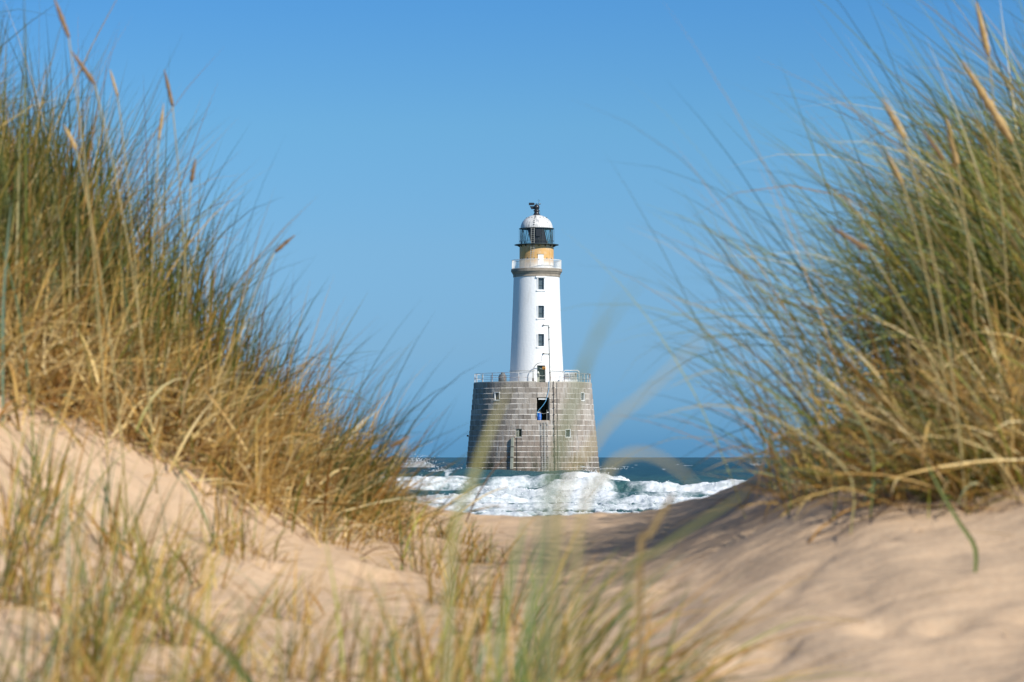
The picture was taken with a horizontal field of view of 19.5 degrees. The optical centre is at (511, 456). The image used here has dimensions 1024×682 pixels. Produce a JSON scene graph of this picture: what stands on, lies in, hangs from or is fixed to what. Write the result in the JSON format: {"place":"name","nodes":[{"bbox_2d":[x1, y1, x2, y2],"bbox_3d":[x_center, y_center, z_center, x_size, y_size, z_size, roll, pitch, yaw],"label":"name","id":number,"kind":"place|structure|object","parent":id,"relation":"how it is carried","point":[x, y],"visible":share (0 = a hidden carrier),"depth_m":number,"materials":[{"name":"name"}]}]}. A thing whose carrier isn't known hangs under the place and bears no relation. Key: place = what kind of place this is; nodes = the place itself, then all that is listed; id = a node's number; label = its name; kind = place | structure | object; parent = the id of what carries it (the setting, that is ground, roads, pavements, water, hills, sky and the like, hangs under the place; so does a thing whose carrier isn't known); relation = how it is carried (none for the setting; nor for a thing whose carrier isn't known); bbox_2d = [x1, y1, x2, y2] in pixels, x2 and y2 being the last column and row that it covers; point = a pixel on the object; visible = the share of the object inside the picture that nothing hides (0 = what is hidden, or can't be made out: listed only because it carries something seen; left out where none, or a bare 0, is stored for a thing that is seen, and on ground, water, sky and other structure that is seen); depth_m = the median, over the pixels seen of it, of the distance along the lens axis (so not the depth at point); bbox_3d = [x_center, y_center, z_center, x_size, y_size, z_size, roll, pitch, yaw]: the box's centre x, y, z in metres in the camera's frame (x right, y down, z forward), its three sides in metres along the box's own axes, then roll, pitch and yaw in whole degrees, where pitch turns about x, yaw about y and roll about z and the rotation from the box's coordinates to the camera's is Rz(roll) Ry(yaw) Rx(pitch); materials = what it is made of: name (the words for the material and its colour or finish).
{"place":"outdoors","nodes":[
{"label":"outdoors","id":0,"kind":"place"},
{"bbox_2d":[498,372,506,380],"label":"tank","id":1,"kind":"object","parent":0,"point":[501,375],"visible":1,"depth_m":376.05,"materials":[{"name":"grey metal"}]},
{"bbox_2d":[0,381,1023,681],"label":"sand dunes","id":2,"kind":"structure","parent":0,"point":[888,569],"depth_m":8.15,"materials":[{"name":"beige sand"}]},
{"bbox_2d":[1,202,11,424],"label":"marram plant","id":3,"kind":"object","parent":2,"relation":"on","point":[3,322],"visible":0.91,"depth_m":9.80,"materials":[{"name":"green plant"}]},
{"bbox_2d":[0,412,98,559],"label":"marram tuft","id":4,"kind":"object","parent":2,"relation":"on","point":[4,508],"visible":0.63,"depth_m":8.42,"materials":[{"name":"beige plant"}]},
{"bbox_2d":[0,445,116,623],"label":"marram tuft","id":5,"kind":"object","parent":2,"relation":"on","point":[12,562],"visible":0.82,"depth_m":7.61,"materials":[{"name":"brown plant"}]},
{"bbox_2d":[0,391,135,523],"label":"marram tuft","id":6,"kind":"object","parent":2,"relation":"on","point":[39,477],"visible":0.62,"depth_m":9.21,"materials":[{"name":"beige plant"}]},
{"bbox_2d":[0,396,145,542],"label":"marram tuft","id":7,"kind":"object","parent":2,"relation":"on","point":[48,479],"visible":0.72,"depth_m":8.78,"materials":[{"name":"beige plant"}]},
{"bbox_2d":[54,0,109,493],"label":"seed head","id":8,"kind":"object","parent":2,"relation":"on","point":[62,20],"visible":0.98,"depth_m":9.62},
{"bbox_2d":[64,125,128,520],"bbox_3d":[-1.310,-0.420,9.419,0.206,1.250,0.019,0,0,-14],"label":"seed head","id":9,"kind":"object","parent":2,"relation":"on","point":[71,140],"visible":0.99,"depth_m":9.42},
{"bbox_2d":[0,508,222,681],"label":"marram tuft","id":10,"kind":"object","parent":2,"relation":"on","point":[99,668],"visible":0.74,"depth_m":6.11,"materials":[{"name":"beige plant"}]},
{"bbox_2d":[0,501,223,681],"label":"marram tuft","id":11,"kind":"object","parent":2,"relation":"on","point":[48,659],"visible":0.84,"depth_m":5.64,"materials":[{"name":"plant"}]},
{"bbox_2d":[5,475,220,668],"bbox_3d":[-0.957,0.275,7.010,0.444,0.488,0.516,0,0,28],"label":"marram tuft","id":12,"kind":"object","parent":2,"relation":"on","point":[95,623],"visible":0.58,"depth_m":7.03,"materials":[{"name":"plant"}]},
{"bbox_2d":[71,51,157,493],"bbox_3d":[-1.333,-0.617,10.017,0.290,1.484,0.022,0,0,-10],"label":"seed head","id":13,"kind":"object","parent":2,"relation":"on","point":[86,72],"visible":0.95,"depth_m":10.02},
{"bbox_2d":[110,70,144,421],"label":"seed head","id":14,"kind":"object","parent":2,"relation":"on","point":[114,85],"visible":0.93,"depth_m":11.01},
{"bbox_2d":[39,435,216,562],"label":"marram tuft","id":15,"kind":"object","parent":2,"relation":"on","point":[109,511],"visible":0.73,"depth_m":8.92,"materials":[{"name":"beige plant"}]},
{"bbox_2d":[0,491,277,681],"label":"marram tuft","id":16,"kind":"object","parent":2,"relation":"on","point":[68,662],"visible":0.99,"depth_m":4.68,"materials":[{"name":"plant"}]},
{"bbox_2d":[51,482,227,590],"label":"marram tuft","id":17,"kind":"object","parent":2,"relation":"on","point":[170,566],"visible":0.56,"depth_m":8.59,"materials":[{"name":"brown plant"}]},
{"bbox_2d":[148,103,163,382],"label":"seed head","id":18,"kind":"object","parent":2,"relation":"on","point":[160,123],"visible":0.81,"depth_m":11.51},
{"bbox_2d":[77,485,239,623],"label":"marram tuft","id":19,"kind":"object","parent":2,"relation":"on","point":[155,582],"visible":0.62,"depth_m":7.78,"materials":[{"name":"plant"}]},
{"bbox_2d":[164,70,188,334],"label":"seed head","id":20,"kind":"object","parent":2,"relation":"on","point":[169,91],"visible":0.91,"depth_m":11.51},
{"bbox_2d":[92,468,268,590],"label":"marram tuft","id":21,"kind":"object","parent":2,"relation":"on","point":[203,562],"visible":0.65,"depth_m":8.81,"materials":[{"name":"brown plant"}]},
{"bbox_2d":[92,538,269,652],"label":"marram tuft","id":22,"kind":"object","parent":2,"relation":"on","point":[170,626],"visible":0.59,"depth_m":7.43,"materials":[{"name":"beige plant"}]},
{"bbox_2d":[178,158,195,379],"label":"seed head","id":23,"kind":"object","parent":2,"relation":"on","point":[193,171],"visible":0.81,"depth_m":11.81},
{"bbox_2d":[155,597,252,681],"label":"marram plant","id":24,"kind":"object","parent":2,"relation":"on","point":[228,654],"visible":1,"depth_m":4.20,"materials":[{"name":"green plant"}]},
{"bbox_2d":[50,500,395,681],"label":"marram tuft","id":25,"kind":"object","parent":2,"relation":"on","point":[171,661],"visible":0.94,"depth_m":5.07,"materials":[{"name":"plant"}]},
{"bbox_2d":[108,530,339,681],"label":"marram tuft","id":26,"kind":"object","parent":2,"relation":"on","point":[223,673],"visible":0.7,"depth_m":6.63,"materials":[{"name":"beige plant"}]},
{"bbox_2d":[151,438,320,570],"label":"marram tuft","id":27,"kind":"object","parent":2,"relation":"on","point":[227,548],"visible":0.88,"depth_m":9.59,"materials":[{"name":"beige plant"}]},
{"bbox_2d":[213,235,294,435],"bbox_3d":[-1.047,-0.446,12.018,0.354,0.888,0.019,0,0,8],"label":"seed head","id":28,"kind":"object","parent":2,"relation":"on","point":[281,246],"visible":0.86,"depth_m":12.00},
{"bbox_2d":[210,494,304,561],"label":"marram tuft","id":29,"kind":"object","parent":2,"relation":"on","point":[239,533],"visible":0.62,"depth_m":9.88,"materials":[{"name":"brown plant"}]},
{"bbox_2d":[0,0,537,565],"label":"marram grass","id":30,"kind":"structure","parent":2,"relation":"on","point":[54,356],"depth_m":11.67,"materials":[{"name":"beige plant"}]},
{"bbox_2d":[204,539,349,624],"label":"marram tuft","id":31,"kind":"object","parent":2,"relation":"on","point":[274,616],"visible":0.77,"depth_m":8.31,"materials":[{"name":"plant"}]},
{"bbox_2d":[206,542,417,681],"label":"marram tuft","id":32,"kind":"object","parent":2,"relation":"on","point":[292,664],"visible":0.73,"depth_m":6.81,"materials":[{"name":"beige plant"}]},
{"bbox_2d":[160,547,490,681],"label":"marram tuft","id":33,"kind":"object","parent":2,"relation":"on","point":[280,677],"visible":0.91,"depth_m":5.39,"materials":[{"name":"beige plant"}]},
{"bbox_2d":[270,463,388,554],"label":"marram tuft","id":34,"kind":"object","parent":2,"relation":"on","point":[348,539],"visible":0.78,"depth_m":10.98,"materials":[{"name":"beige plant"}]},
{"bbox_2d":[285,533,430,681],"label":"marram tuft","id":35,"kind":"object","parent":2,"relation":"on","point":[342,656],"visible":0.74,"depth_m":5.94,"materials":[{"name":"beige plant"}]},
{"bbox_2d":[332,436,409,489],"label":"seed head","id":36,"kind":"object","parent":2,"relation":"on","point":[399,442],"visible":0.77,"depth_m":12.60},
{"bbox_2d":[331,460,411,525],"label":"marram tuft","id":37,"kind":"object","parent":2,"relation":"on","point":[368,503],"visible":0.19,"depth_m":12.99,"materials":[{"name":"brown plant"}]},
{"bbox_2d":[352,497,444,546],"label":"marram tuft","id":38,"kind":"object","parent":2,"relation":"on","point":[394,535],"visible":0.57,"depth_m":12.19,"materials":[{"name":"brown plant"}]},
{"bbox_2d":[308,562,518,681],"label":"marram tuft","id":39,"kind":"object","parent":2,"relation":"on","point":[390,673],"visible":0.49,"depth_m":6.42,"materials":[{"name":"beige plant"}]},
{"bbox_2d":[360,486,469,578],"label":"marram tuft","id":40,"kind":"object","parent":2,"relation":"on","point":[422,556],"visible":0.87,"depth_m":10.61,"materials":[{"name":"brown plant"}]},
{"bbox_2d":[395,496,447,525],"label":"marram tuft","id":41,"kind":"object","parent":2,"relation":"on","point":[422,515],"visible":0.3,"depth_m":14.19,"materials":[{"name":"beige plant"}]},
{"bbox_2d":[302,561,561,681],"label":"marram tuft","id":42,"kind":"object","parent":2,"relation":"on","point":[366,665],"visible":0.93,"depth_m":4.60,"materials":[{"name":"plant"}]},
{"bbox_2d":[423,511,486,544],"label":"marram tuft","id":43,"kind":"object","parent":2,"relation":"on","point":[442,532],"visible":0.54,"depth_m":13.21,"materials":[{"name":"brown plant"}]},
{"bbox_2d":[351,519,568,681],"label":"marram tuft","id":44,"kind":"object","parent":2,"relation":"on","point":[457,661],"visible":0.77,"depth_m":5.64,"materials":[{"name":"beige plant"}]},
{"bbox_2d":[393,512,536,608],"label":"marram tuft","id":45,"kind":"object","parent":2,"relation":"on","point":[463,586],"visible":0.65,"depth_m":9.29,"materials":[{"name":"plant"}]},
{"bbox_2d":[445,385,509,681],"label":"marram plant","id":46,"kind":"object","parent":2,"relation":"on","point":[458,510],"visible":1,"depth_m":2.70,"materials":[{"name":"plant"}]},
{"bbox_2d":[447,519,543,563],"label":"marram tuft","id":47,"kind":"object","parent":2,"relation":"on","point":[485,551],"visible":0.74,"depth_m":11.78,"materials":[{"name":"brown plant"}]},
{"bbox_2d":[390,528,610,634],"bbox_3d":[-0.048,0.349,8.226,0.582,0.321,0.452,0,0,33],"label":"marram tuft","id":48,"kind":"object","parent":2,"relation":"on","point":[519,599],"visible":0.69,"depth_m":8.18,"materials":[{"name":"plant"}]},
{"bbox_2d":[494,512,527,681],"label":"marram plant","id":49,"kind":"object","parent":2,"relation":"on","point":[502,626],"visible":1,"depth_m":3.30,"materials":[{"name":"green plant"}]},
{"bbox_2d":[408,581,633,681],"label":"marram tuft","id":50,"kind":"object","parent":2,"relation":"on","point":[502,662],"visible":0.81,"depth_m":4.37,"materials":[{"name":"plant"}]},
{"bbox_2d":[518,551,536,681],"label":"marram plant","id":51,"kind":"object","parent":2,"relation":"on","point":[524,641],"visible":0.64,"depth_m":3.10,"materials":[{"name":"green plant"}]},
{"bbox_2d":[421,521,665,681],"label":"marram tuft","id":52,"kind":"object","parent":2,"relation":"on","point":[511,669],"visible":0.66,"depth_m":5.23,"materials":[{"name":"beige plant"}]},
{"bbox_2d":[443,534,670,681],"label":"marram tuft","id":53,"kind":"object","parent":2,"relation":"on","point":[562,638],"visible":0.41,"depth_m":6.33,"materials":[{"name":"beige plant"}]},
{"bbox_2d":[534,273,619,681],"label":"marram plant","id":54,"kind":"object","parent":2,"relation":"on","point":[540,542],"visible":1,"depth_m":2.00,"materials":[{"name":"plant"}]},
{"bbox_2d":[481,531,710,681],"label":"marram tuft","id":55,"kind":"object","parent":2,"relation":"on","point":[608,655],"visible":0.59,"depth_m":6.61,"materials":[{"name":"beige plant"}]},
{"bbox_2d":[546,271,648,681],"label":"marram plant","id":56,"kind":"object","parent":2,"relation":"on","point":[551,529],"visible":0.89,"depth_m":2.10,"materials":[{"name":"plant"}]},
{"bbox_2d":[426,603,792,681],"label":"marram tuft","id":57,"kind":"object","parent":2,"relation":"on","point":[680,674],"visible":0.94,"depth_m":4.74,"materials":[{"name":"beige plant"}]},
{"bbox_2d":[551,329,710,681],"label":"marram plant","id":58,"kind":"object","parent":2,"relation":"on","point":[591,447],"visible":0.98,"depth_m":2.30,"materials":[{"name":"plant"}]},
{"bbox_2d":[570,450,699,681],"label":"marram plant","id":59,"kind":"object","parent":2,"relation":"on","point":[602,477],"visible":1,"depth_m":2.40,"materials":[{"name":"plant"}]},
{"bbox_2d":[636,494,674,681],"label":"marram plant","id":60,"kind":"object","parent":2,"relation":"on","point":[639,592],"visible":0.97,"depth_m":4.20,"materials":[{"name":"plant"}]},
{"bbox_2d":[621,488,750,681],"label":"marram plant","id":61,"kind":"object","parent":2,"relation":"on","point":[628,585],"visible":1,"depth_m":3.40,"materials":[{"name":"plant"}]},
{"bbox_2d":[490,520,899,681],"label":"marram tuft","id":62,"kind":"object","parent":2,"relation":"on","point":[609,676],"visible":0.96,"depth_m":5.56,"materials":[{"name":"beige plant"}]},
{"bbox_2d":[578,554,817,681],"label":"marram tuft","id":63,"kind":"object","parent":2,"relation":"on","point":[660,668],"visible":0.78,"depth_m":6.03,"materials":[{"name":"beige plant"}]},
{"bbox_2d":[655,277,791,515],"bbox_3d":[0.609,-0.167,8.601,0.394,0.699,0.002,0,0,0],"label":"marram plant","id":64,"kind":"object","parent":2,"relation":"on","point":[758,420],"visible":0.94,"depth_m":8.60,"materials":[{"name":"green plant"}]},
{"bbox_2d":[645,404,855,533],"bbox_3d":[0.638,0.039,8.001,0.564,0.359,0.002,0,0,0],"label":"marram plant","id":65,"kind":"object","parent":2,"relation":"on","point":[824,448],"visible":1,"depth_m":8.00,"materials":[{"name":"plant"}]},
{"bbox_2d":[669,369,836,517],"bbox_3d":[0.665,-0.028,8.300,0.479,0.431,0.002,0,0,0],"label":"marram plant","id":66,"kind":"object","parent":2,"relation":"on","point":[803,425],"visible":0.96,"depth_m":8.30,"materials":[{"name":"plant"}]},
{"bbox_2d":[650,289,875,518],"bbox_3d":[0.685,-0.140,8.201,0.626,0.642,0.003,0,0,0],"label":"marram plant","id":67,"kind":"object","parent":2,"relation":"on","point":[837,393],"visible":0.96,"depth_m":8.20,"materials":[{"name":"plant"}]},
{"bbox_2d":[547,0,1023,542],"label":"marram grass","id":68,"kind":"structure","parent":2,"relation":"on","point":[905,372],"depth_m":9.82,"materials":[{"name":"green plant"}]},
{"bbox_2d":[962,61,1023,178],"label":"seed head","id":69,"kind":"object","parent":68,"relation":"attached to","point":[1000,122],"visible":1,"depth_m":8.99},
{"bbox_2d":[708,328,879,511],"bbox_3d":[0.913,-0.108,9.192,0.606,0.591,0.546,0,0,26],"label":"marram tuft","id":70,"kind":"object","parent":2,"relation":"on","point":[805,462],"visible":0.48,"depth_m":9.20,"materials":[{"name":"green plant"}]},
{"bbox_2d":[723,624,884,681],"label":"marram tuft","id":71,"kind":"object","parent":2,"relation":"on","point":[790,668],"visible":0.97,"depth_m":5.11,"materials":[{"name":"beige plant"}]},
{"bbox_2d":[691,417,928,510],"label":"marram tuft","id":72,"kind":"object","parent":2,"relation":"on","point":[809,476],"visible":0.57,"depth_m":8.74,"materials":[{"name":"brown plant"}]},
{"bbox_2d":[777,415,935,510],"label":"marram tuft","id":73,"kind":"object","parent":2,"relation":"on","point":[888,489],"visible":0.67,"depth_m":8.35,"materials":[{"name":"brown plant"}]},
{"bbox_2d":[760,404,1013,505],"bbox_3d":[1.073,-0.010,8.365,0.772,0.314,0.619,0,0,0],"label":"marram tuft","id":74,"kind":"object","parent":2,"relation":"on","point":[899,472],"visible":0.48,"depth_m":8.33,"materials":[{"name":"beige plant"}]},
{"bbox_2d":[829,226,973,497],"bbox_3d":[1.074,-0.259,8.217,0.408,0.751,0.021,0,0,-7],"label":"seed head","id":75,"kind":"object","parent":2,"relation":"on","point":[854,241],"visible":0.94,"depth_m":8.21},
{"bbox_2d":[887,152,952,454],"bbox_3d":[1.182,-0.415,8.620,0.210,0.923,0.016,0,0,-14],"label":"seed head","id":76,"kind":"object","parent":2,"relation":"on","point":[896,171],"visible":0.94,"depth_m":8.61},
{"bbox_2d":[882,98,966,514],"bbox_3d":[1.111,-0.402,8.018,0.242,1.117,0.020,0,0,-12],"label":"seed head","id":77,"kind":"object","parent":2,"relation":"on","point":[895,122],"visible":1,"depth_m":8.02},
{"bbox_2d":[925,458,977,571],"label":"marram plant","id":78,"kind":"object","parent":2,"relation":"on","point":[965,531],"visible":0.98,"depth_m":7.00,"materials":[{"name":"beige plant"}]},
{"bbox_2d":[890,410,1023,501],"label":"marram tuft","id":79,"kind":"object","parent":2,"relation":"on","point":[1011,474],"visible":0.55,"depth_m":8.25,"materials":[{"name":"plant"}]},
{"bbox_2d":[946,118,978,376],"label":"seed head","id":80,"kind":"object","parent":2,"relation":"on","point":[955,155],"visible":0.8,"depth_m":9.20},
{"bbox_2d":[922,130,1010,451],"bbox_3d":[1.288,-0.431,8.418,0.271,0.978,0.019,0,0,-11],"label":"seed head","id":81,"kind":"object","parent":2,"relation":"on","point":[936,149],"visible":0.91,"depth_m":8.41},
{"bbox_2d":[976,2,1010,366],"bbox_3d":[1.525,-0.776,9.416,0.134,1.308,0.027,0,0,-23],"label":"seed head","id":82,"kind":"object","parent":2,"relation":"on","point":[984,38],"visible":0.9,"depth_m":9.40},
{"bbox_2d":[0,0,1023,456],"label":"sky","id":83,"kind":"structure","parent":0,"point":[416,140],"materials":[{"name":"blue"}]},
{"bbox_2d":[370,457,782,516],"bbox_3d":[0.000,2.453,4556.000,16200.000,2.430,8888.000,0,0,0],"label":"sea","id":84,"kind":"structure","parent":0,"point":[641,476],"depth_m":232.94,"materials":[{"name":"white liquid"}]},
{"bbox_2d":[466,200,599,472],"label":"lighthouse","id":85,"kind":"object","parent":84,"relation":"in","point":[522,438],"visible":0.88,"depth_m":376.14,"materials":[{"name":"concrete"}]},
{"bbox_2d":[494,392,499,400],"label":"window","id":86,"kind":"structure","parent":85,"relation":"in","point":[496,394],"depth_m":374.01,"materials":[{"name":"white metal"}]},
{"bbox_2d":[512,429,521,437],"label":"window","id":87,"kind":"structure","parent":85,"relation":"in","point":[518,433],"depth_m":372.37,"materials":[{"name":"grey paint"}]},
{"bbox_2d":[536,276,545,290],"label":"window","id":88,"kind":"structure","parent":85,"relation":"in","point":[539,278],"depth_m":377.31,"materials":[{"name":"grey paint"}]},
{"bbox_2d":[536,306,545,318],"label":"window","id":89,"kind":"structure","parent":85,"relation":"in","point":[539,308],"depth_m":377.22,"materials":[{"name":"grey paint"}]},
{"bbox_2d":[536,334,545,347],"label":"window","id":90,"kind":"structure","parent":85,"relation":"in","point":[539,336],"depth_m":377.13,"materials":[{"name":"grey paint"}]},
{"bbox_2d":[537,365,544,381],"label":"tower door","id":91,"kind":"structure","parent":85,"relation":"in","point":[540,371],"depth_m":376.94,"materials":[{"name":"green metal"}]},
{"bbox_2d":[538,254,543,267],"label":"gallery door","id":92,"kind":"structure","parent":85,"relation":"in","point":[540,256],"depth_m":377.86,"materials":[{"name":"white metal"}]},
{"bbox_2d":[563,370,579,381],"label":"equipment cage","id":93,"kind":"object","parent":85,"relation":"on","point":[569,375],"visible":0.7,"depth_m":376.05,"materials":[{"name":"white paint"}]},
{"bbox_2d":[580,392,584,400],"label":"window","id":94,"kind":"structure","parent":85,"relation":"in","point":[582,394],"depth_m":375.93,"materials":[{"name":"white metal"}]},
{"bbox_2d":[382,455,759,513],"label":"sea foam","id":95,"kind":"object","parent":84,"relation":"on","point":[417,464],"visible":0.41,"depth_m":244.37,"materials":[{"name":"white"}]}
]}

